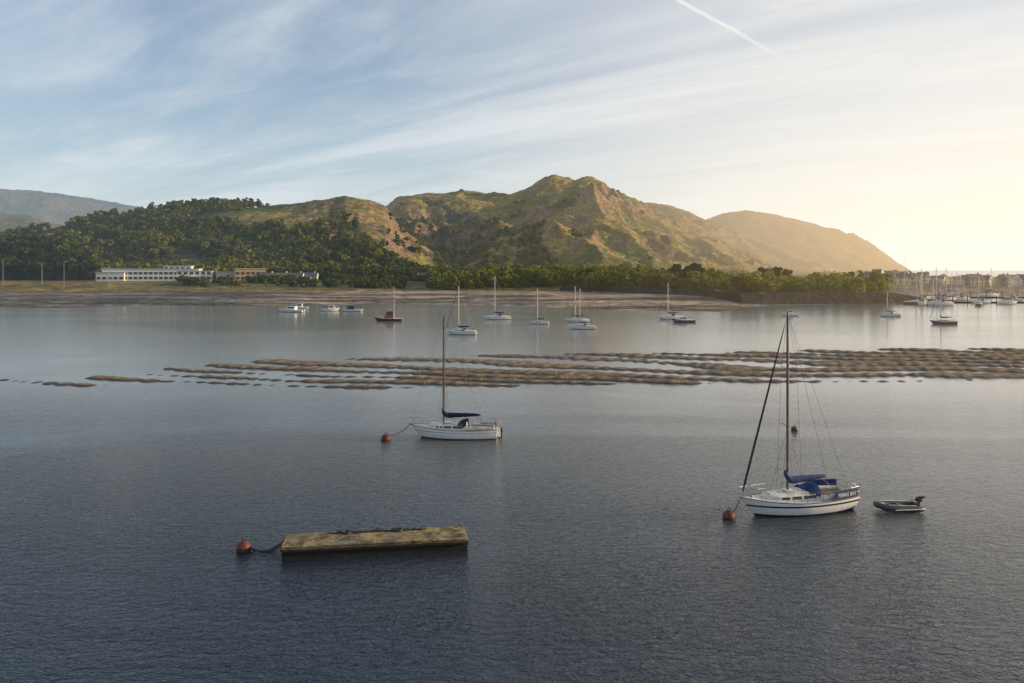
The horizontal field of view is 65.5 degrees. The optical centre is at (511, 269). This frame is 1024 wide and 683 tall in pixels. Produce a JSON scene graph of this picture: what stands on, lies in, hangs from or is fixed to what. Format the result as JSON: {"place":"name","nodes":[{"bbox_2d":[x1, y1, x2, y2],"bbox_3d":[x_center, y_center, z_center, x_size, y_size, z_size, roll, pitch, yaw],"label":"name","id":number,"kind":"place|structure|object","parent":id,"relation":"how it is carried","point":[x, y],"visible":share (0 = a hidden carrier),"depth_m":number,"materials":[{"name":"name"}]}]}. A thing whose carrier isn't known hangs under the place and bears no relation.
{"place":"outdoors","nodes":[
{"label":"outdoors","id":0,"kind":"place"},
{"bbox_2d":[101,268,202,268],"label":"roof","id":1,"kind":"structure","parent":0,"point":[151,268],"depth_m":545.73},
{"bbox_2d":[233,268,266,268],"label":"roof","id":2,"kind":"structure","parent":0,"point":[249,268],"depth_m":540.07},
{"bbox_2d":[0,270,1023,682],"bbox_3d":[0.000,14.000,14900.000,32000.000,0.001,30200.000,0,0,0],"label":"water","id":3,"kind":"structure","parent":0,"point":[608,544],"depth_m":47.73,"materials":[{"name":"liquid"}]},
{"bbox_2d":[236,538,283,552],"bbox_3d":[-12.458,13.768,39.418,2.558,0.785,1.245,0,0,0],"label":"mooring buoy","id":4,"kind":"object","parent":3,"relation":"on","point":[243,546],"visible":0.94,"depth_m":39.43,"materials":[{"name":"plastic"}]},
{"bbox_2d":[278,306,304,311],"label":"motor boat","id":5,"kind":"object","parent":3,"relation":"on","point":[290,309],"visible":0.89,"depth_m":264.23,"materials":[{"name":"white plastic"}]},
{"bbox_2d":[293,304,308,308],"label":"motor boat","id":6,"kind":"object","parent":3,"relation":"on","point":[299,306],"visible":0.67,"depth_m":285.05,"materials":[{"name":"white plastic"}]},
{"bbox_2d":[321,305,338,310],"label":"motor boat","id":7,"kind":"object","parent":3,"relation":"on","point":[331,308],"visible":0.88,"depth_m":271.10,"materials":[{"name":"white plastic"}]},
{"bbox_2d":[342,306,362,311],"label":"motor boat","id":8,"kind":"object","parent":3,"relation":"on","point":[350,309],"visible":0.9,"depth_m":267.70,"materials":[{"name":"white plastic"}]},
{"bbox_2d":[280,525,468,559],"bbox_3d":[-6.818,13.679,40.068,9.150,0.882,2.100,0,0,-8],"label":"mooring pontoon","id":9,"kind":"object","parent":3,"relation":"on","point":[365,542],"visible":1,"depth_m":39.45,"materials":[{"name":"brown wood"}]},
{"bbox_2d":[374,286,402,320],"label":"fishing boat","id":10,"kind":"object","parent":3,"relation":"on","point":[389,316],"visible":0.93,"depth_m":217.63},
{"bbox_2d":[381,424,409,441],"bbox_3d":[-9.489,13.551,65.706,2.806,1.273,0.839,0,0,-33],"label":"mooring buoy","id":11,"kind":"object","parent":3,"relation":"on","point":[385,437],"visible":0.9,"depth_m":64.93,"materials":[{"name":"plastic"}]},
{"bbox_2d":[408,315,502,439],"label":"sailing yacht","id":12,"kind":"object","parent":3,"relation":"on","point":[463,429],"visible":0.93,"depth_m":65.96,"materials":[{"name":"white plastic"}]},
{"bbox_2d":[436,426,461,428],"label":"cabin windows","id":13,"kind":"structure","parent":12,"relation":"in","point":[460,427],"depth_m":65.77,"materials":[{"name":"black glass"}]},
{"bbox_2d":[446,286,476,334],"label":"sailing yacht","id":14,"kind":"object","parent":3,"relation":"on","point":[458,331],"visible":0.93,"depth_m":172.34,"materials":[{"name":"white plastic"}]},
{"bbox_2d":[484,277,510,319],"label":"sailing yacht","id":15,"kind":"object","parent":3,"relation":"on","point":[499,317],"visible":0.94,"depth_m":224.53,"materials":[{"name":"white plastic"}]},
{"bbox_2d":[0,348,1023,388],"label":"sandbank","id":16,"kind":"structure","parent":3,"relation":"in","point":[925,359],"depth_m":111.06,"materials":[{"name":"brown sand"}]},
{"bbox_2d":[529,288,549,323],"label":"sailing yacht","id":17,"kind":"object","parent":3,"relation":"on","point":[539,322],"visible":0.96,"depth_m":206.24,"materials":[{"name":"white plastic"}]},
{"bbox_2d":[565,292,589,321],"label":"sailing yacht","id":18,"kind":"object","parent":3,"relation":"on","point":[575,319],"visible":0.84,"depth_m":213.80,"materials":[{"name":"white plastic"}]},
{"bbox_2d":[569,289,595,328],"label":"sailing yacht","id":19,"kind":"object","parent":3,"relation":"on","point":[581,326],"visible":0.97,"depth_m":188.63,"materials":[{"name":"white plastic"}]},
{"bbox_2d":[658,289,682,319],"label":"sailing yacht","id":20,"kind":"object","parent":3,"relation":"on","point":[666,317],"visible":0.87,"depth_m":224.43,"materials":[{"name":"white plastic"}]},
{"bbox_2d":[671,316,695,322],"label":"motor boat","id":21,"kind":"object","parent":3,"relation":"on","point":[681,320],"visible":0.93,"depth_m":211.48,"materials":[{"name":"white plastic"}]},
{"bbox_2d":[722,499,739,520],"bbox_3d":[12.449,13.545,44.799,1.214,1.231,0.720,0,0,-10],"label":"mooring buoy","id":22,"kind":"object","parent":3,"relation":"on","point":[728,515],"visible":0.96,"depth_m":44.53,"materials":[{"name":"plastic"}]},
{"bbox_2d":[780,310,798,315],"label":"motor boat","id":23,"kind":"object","parent":3,"relation":"on","point":[791,313],"visible":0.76,"depth_m":241.61,"materials":[{"name":"white plastic"}]},
{"bbox_2d":[791,425,797,431],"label":"mooring buoy","id":24,"kind":"object","parent":3,"relation":"on","point":[794,429],"visible":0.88,"depth_m":68.99,"materials":[{"name":"plastic"}]},
{"bbox_2d":[736,309,859,516],"bbox_3d":[16.579,8.181,46.264,7.878,12.462,2.766,0,0,-16],"label":"sailing yacht","id":25,"kind":"object","parent":3,"relation":"on","point":[814,495],"visible":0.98,"depth_m":45.66,"materials":[{"name":"white plastic"}]},
{"bbox_2d":[782,495,815,499],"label":"cabin windows","id":26,"kind":"structure","parent":25,"relation":"in","point":[810,496],"depth_m":45.48,"materials":[{"name":"black glass"}]},
{"bbox_2d":[878,291,900,316],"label":"sailing yacht","id":27,"kind":"object","parent":3,"relation":"on","point":[891,314],"visible":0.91,"depth_m":239.27,"materials":[{"name":"white plastic"}]},
{"bbox_2d":[873,496,925,511],"bbox_3d":[22.538,13.592,46.324,3.097,0.748,1.390,0,0,-6],"label":"inflatable dinghy","id":28,"kind":"object","parent":3,"relation":"on","point":[898,506],"visible":1,"depth_m":45.88,"materials":[{"name":"grey rubber"}]},
{"bbox_2d":[903,276,924,303],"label":"sailing yacht","id":29,"kind":"object","parent":3,"relation":"on","point":[911,302],"visible":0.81,"depth_m":325.01,"materials":[{"name":"white plastic"}]},
{"bbox_2d":[910,275,926,301],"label":"sailing yacht","id":30,"kind":"object","parent":3,"relation":"on","point":[921,291],"visible":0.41,"depth_m":335.33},
{"bbox_2d":[917,271,925,305],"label":"sailing yacht","id":31,"kind":"object","parent":3,"relation":"on","point":[921,302],"visible":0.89,"depth_m":316.79,"materials":[{"name":"white plastic"}]},
{"bbox_2d":[919,274,929,298],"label":"sailing yacht","id":32,"kind":"object","parent":3,"relation":"on","point":[920,289],"visible":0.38,"depth_m":362.15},
{"bbox_2d":[926,281,934,304],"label":"sailing yacht","id":33,"kind":"object","parent":3,"relation":"on","point":[933,293],"visible":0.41,"depth_m":316.36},
{"bbox_2d":[925,267,953,305],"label":"sailing yacht","id":34,"kind":"object","parent":3,"relation":"on","point":[943,303],"visible":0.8,"depth_m":311.30,"materials":[{"name":"white plastic"}]},
{"bbox_2d":[930,268,955,300],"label":"sailing yacht","id":35,"kind":"object","parent":3,"relation":"on","point":[946,281],"visible":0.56,"depth_m":355.56,"materials":[{"name":"white plastic"}]},
{"bbox_2d":[930,278,957,323],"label":"sailing yacht","id":36,"kind":"object","parent":3,"relation":"on","point":[946,321],"visible":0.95,"depth_m":206.13,"materials":[{"name":"white plastic"}]},
{"bbox_2d":[941,273,959,295],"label":"sailing yacht","id":37,"kind":"object","parent":3,"relation":"on","point":[950,294],"visible":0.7,"depth_m":432.49,"materials":[{"name":"white plastic"}]},
{"bbox_2d":[943,278,957,301],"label":"sailing yacht","id":38,"kind":"object","parent":3,"relation":"on","point":[954,300],"visible":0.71,"depth_m":349.91,"materials":[{"name":"white plastic"}]},
{"bbox_2d":[949,274,970,300],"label":"sailing yacht","id":39,"kind":"object","parent":3,"relation":"on","point":[961,298],"visible":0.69,"depth_m":363.64,"materials":[{"name":"white plastic"}]},
{"bbox_2d":[974,277,981,305],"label":"sailing yacht","id":40,"kind":"object","parent":3,"relation":"on","point":[978,303],"visible":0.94,"depth_m":310.87,"materials":[{"name":"white plastic"}]},
{"bbox_2d":[970,279,990,303],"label":"sailing yacht","id":41,"kind":"object","parent":3,"relation":"on","point":[982,301],"visible":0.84,"depth_m":332.17,"materials":[{"name":"white plastic"}]},
{"bbox_2d":[938,295,1023,302],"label":"marina walkway","id":42,"kind":"structure","parent":3,"relation":"in","point":[981,297],"depth_m":338.82,"materials":[{"name":"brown wood"}]},
{"bbox_2d":[939,292,1023,297],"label":"marina walkway","id":43,"kind":"structure","parent":3,"relation":"in","point":[988,297],"depth_m":396.90,"materials":[{"name":"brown wood"}]},
{"bbox_2d":[979,268,999,296],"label":"sailing yacht","id":44,"kind":"object","parent":3,"relation":"on","point":[991,294],"visible":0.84,"depth_m":415.75,"materials":[{"name":"white plastic"}]},
{"bbox_2d":[997,277,1017,303],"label":"sailing yacht","id":45,"kind":"object","parent":3,"relation":"on","point":[1007,302],"visible":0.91,"depth_m":325.96,"materials":[{"name":"white plastic"}]},
{"bbox_2d":[1002,278,1017,297],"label":"sailing yacht","id":46,"kind":"object","parent":3,"relation":"on","point":[1012,291],"visible":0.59,"depth_m":382.86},
{"bbox_2d":[1003,280,1022,300],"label":"sailing yacht","id":47,"kind":"object","parent":3,"relation":"on","point":[1014,298],"visible":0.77,"depth_m":361.12,"materials":[{"name":"white plastic"}]},
{"bbox_2d":[0,174,1023,311],"bbox_3d":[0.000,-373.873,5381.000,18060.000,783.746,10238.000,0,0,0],"label":"terrain","id":48,"kind":"structure","parent":0,"point":[609,223],"depth_m":1048.62,"materials":[{"name":"green plant"}]},
{"bbox_2d":[0,231,100,280],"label":"woodland","id":49,"kind":"object","parent":48,"relation":"on","point":[54,263],"visible":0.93,"depth_m":610.37,"materials":[{"name":"green plant"}]},
{"bbox_2d":[96,273,124,280],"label":"walls","id":50,"kind":"structure","parent":48,"relation":"on","point":[107,275],"depth_m":539.12,"materials":[{"name":"white paint"}]},
{"bbox_2d":[97,277,122,278],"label":"windows","id":51,"kind":"structure","parent":50,"relation":"attached to","point":[110,277],"depth_m":539.00,"materials":[{"name":"black glass"}]},
{"bbox_2d":[94,272,125,272],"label":"roof","id":52,"kind":"structure","parent":50,"relation":"on","point":[109,272],"depth_m":538.51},
{"bbox_2d":[102,269,201,280],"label":"walls","id":53,"kind":"structure","parent":48,"relation":"on","point":[148,275],"depth_m":545.85,"materials":[{"name":"white paint"}]},
{"bbox_2d":[125,272,176,278],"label":"windows","id":54,"kind":"structure","parent":53,"relation":"attached to","point":[152,273],"depth_m":546.41,"materials":[{"name":"black glass"}]},
{"bbox_2d":[163,266,193,267],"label":"walls","id":55,"kind":"structure","parent":53,"relation":"on","point":[179,266],"depth_m":552.42,"materials":[{"name":"white paint"}]},
{"bbox_2d":[0,197,383,279],"bbox_3d":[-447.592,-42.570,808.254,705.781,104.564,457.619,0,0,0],"label":"woodland","id":56,"kind":"object","parent":48,"relation":"on","point":[151,230],"visible":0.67,"depth_m":780.39,"materials":[{"name":"green plant"}]},
{"bbox_2d":[177,271,212,280],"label":"walls","id":57,"kind":"structure","parent":48,"relation":"on","point":[199,275],"depth_m":535.94,"materials":[{"name":"white paint"}]},
{"bbox_2d":[178,272,210,278],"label":"windows","id":58,"kind":"structure","parent":57,"relation":"attached to","point":[196,273],"depth_m":535.52,"materials":[{"name":"black glass"}]},
{"bbox_2d":[216,272,233,280],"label":"walls","id":59,"kind":"structure","parent":48,"relation":"on","point":[223,274],"depth_m":543.15,"materials":[{"name":"grey concrete"}]},
{"bbox_2d":[234,269,265,280],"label":"walls","id":60,"kind":"structure","parent":48,"relation":"on","point":[250,271],"depth_m":540.01,"materials":[{"name":"paint"}]},
{"bbox_2d":[236,272,264,278],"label":"windows","id":61,"kind":"structure","parent":60,"relation":"attached to","point":[242,273],"depth_m":538.68,"materials":[{"name":"black glass"}]},
{"bbox_2d":[261,271,275,275],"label":"house","id":62,"kind":"structure","parent":48,"relation":"on","point":[267,274],"depth_m":543.64,"materials":[{"name":"stone"}]},
{"bbox_2d":[290,271,303,276],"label":"house","id":63,"kind":"structure","parent":48,"relation":"on","point":[298,274],"depth_m":538.20,"materials":[{"name":"stone"}]},
{"bbox_2d":[176,273,427,288],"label":"hedgerow","id":64,"kind":"object","parent":48,"relation":"on","point":[371,281],"visible":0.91,"depth_m":500.31,"materials":[{"name":"green plant"}]},
{"bbox_2d":[304,271,318,279],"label":"house","id":65,"kind":"structure","parent":48,"relation":"on","point":[310,274],"depth_m":546.00,"materials":[{"name":"stone"}]},
{"bbox_2d":[267,245,619,279],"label":"woodland","id":66,"kind":"object","parent":48,"relation":"on","point":[407,267],"visible":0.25,"depth_m":593.77,"materials":[{"name":"green plant"}]},
{"bbox_2d":[258,192,868,275],"bbox_3d":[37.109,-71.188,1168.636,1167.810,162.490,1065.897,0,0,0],"label":"hillside scrub","id":67,"kind":"object","parent":48,"relation":"on","point":[466,258],"visible":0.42,"depth_m":1023.71,"materials":[{"name":"green plant"}]},
{"bbox_2d":[585,268,593,273],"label":"pine tree","id":68,"kind":"object","parent":48,"relation":"on","point":[588,270],"visible":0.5,"depth_m":478.26,"materials":[{"name":"green plant"}]},
{"bbox_2d":[425,262,893,292],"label":"tree belt","id":69,"kind":"object","parent":48,"relation":"on","point":[505,276],"visible":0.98,"depth_m":437.49,"materials":[{"name":"green plant"}]},
{"bbox_2d":[667,264,683,277],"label":"pine tree","id":70,"kind":"object","parent":48,"relation":"on","point":[674,268],"visible":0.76,"depth_m":452.94,"materials":[{"name":"green plant"}]},
{"bbox_2d":[682,265,691,276],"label":"pine tree","id":71,"kind":"object","parent":48,"relation":"on","point":[686,269],"visible":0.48,"depth_m":460.12,"materials":[{"name":"green plant"}]},
{"bbox_2d":[689,263,704,272],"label":"pine tree","id":72,"kind":"object","parent":48,"relation":"on","point":[695,266],"visible":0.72,"depth_m":448.57,"materials":[{"name":"green plant"}]},
{"bbox_2d":[757,267,767,275],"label":"pine tree","id":73,"kind":"object","parent":48,"relation":"on","point":[761,269],"visible":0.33,"depth_m":439.24,"materials":[{"name":"green plant"}]},
{"bbox_2d":[772,266,782,276],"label":"pine tree","id":74,"kind":"object","parent":48,"relation":"on","point":[777,270],"visible":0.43,"depth_m":444.54,"materials":[{"name":"green plant"}]},
{"bbox_2d":[781,269,792,278],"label":"pine tree","id":75,"kind":"object","parent":48,"relation":"on","point":[786,272],"visible":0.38,"depth_m":448.34,"materials":[{"name":"green plant"}]},
{"bbox_2d":[889,269,899,280],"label":"house","id":76,"kind":"structure","parent":48,"relation":"on","point":[893,272],"depth_m":552.17,"materials":[{"name":"grey stone"}]},
{"bbox_2d":[894,272,910,284],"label":"house","id":77,"kind":"structure","parent":48,"relation":"on","point":[900,278],"depth_m":525.07,"materials":[{"name":"paint"}]},
{"bbox_2d":[911,273,919,285],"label":"house","id":78,"kind":"structure","parent":48,"relation":"on","point":[913,278],"depth_m":525.23,"materials":[{"name":"grey stone"}]},
{"bbox_2d":[912,273,926,283],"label":"house","id":79,"kind":"structure","parent":48,"relation":"on","point":[924,277],"depth_m":559.05,"materials":[{"name":"stone"}]},
{"bbox_2d":[928,278,942,286],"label":"house","id":80,"kind":"structure","parent":48,"relation":"on","point":[931,284],"depth_m":525.94,"materials":[{"name":"beige paint"}]},
{"bbox_2d":[930,274,945,284],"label":"house","id":81,"kind":"structure","parent":48,"relation":"on","point":[942,277],"depth_m":579.28,"materials":[{"name":"stone"}]},
{"bbox_2d":[939,273,949,283],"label":"house","id":82,"kind":"structure","parent":48,"relation":"on","point":[948,280],"depth_m":621.89,"materials":[{"name":"grey stone"}]},
{"bbox_2d":[949,275,959,283],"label":"house","id":83,"kind":"structure","parent":48,"relation":"on","point":[955,279],"depth_m":604.41,"materials":[{"name":"paint"}]},
{"bbox_2d":[963,273,984,285],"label":"house","id":84,"kind":"structure","parent":48,"relation":"on","point":[970,280],"depth_m":527.01,"materials":[{"name":"beige paint"}]},
{"bbox_2d":[982,274,990,285],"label":"house","id":85,"kind":"structure","parent":48,"relation":"on","point":[987,282],"depth_m":533.24,"materials":[{"name":"paint"}]},
{"bbox_2d":[996,273,1003,282],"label":"house","id":86,"kind":"structure","parent":48,"relation":"on","point":[997,278],"depth_m":648.25,"materials":[{"name":"grey stone"}]},
{"bbox_2d":[999,273,1013,286],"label":"house","id":87,"kind":"structure","parent":48,"relation":"on","point":[1004,281],"depth_m":514.85,"materials":[{"name":"beige paint"}]},
{"bbox_2d":[1016,274,1023,286],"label":"house","id":88,"kind":"structure","parent":48,"relation":"on","point":[1019,281],"depth_m":520.58,"materials":[{"name":"paint"}]},
{"bbox_2d":[0,0,1023,269],"label":"sky","id":89,"kind":"structure","parent":0,"point":[897,126],"materials":[{"name":"blue"}]}
]}

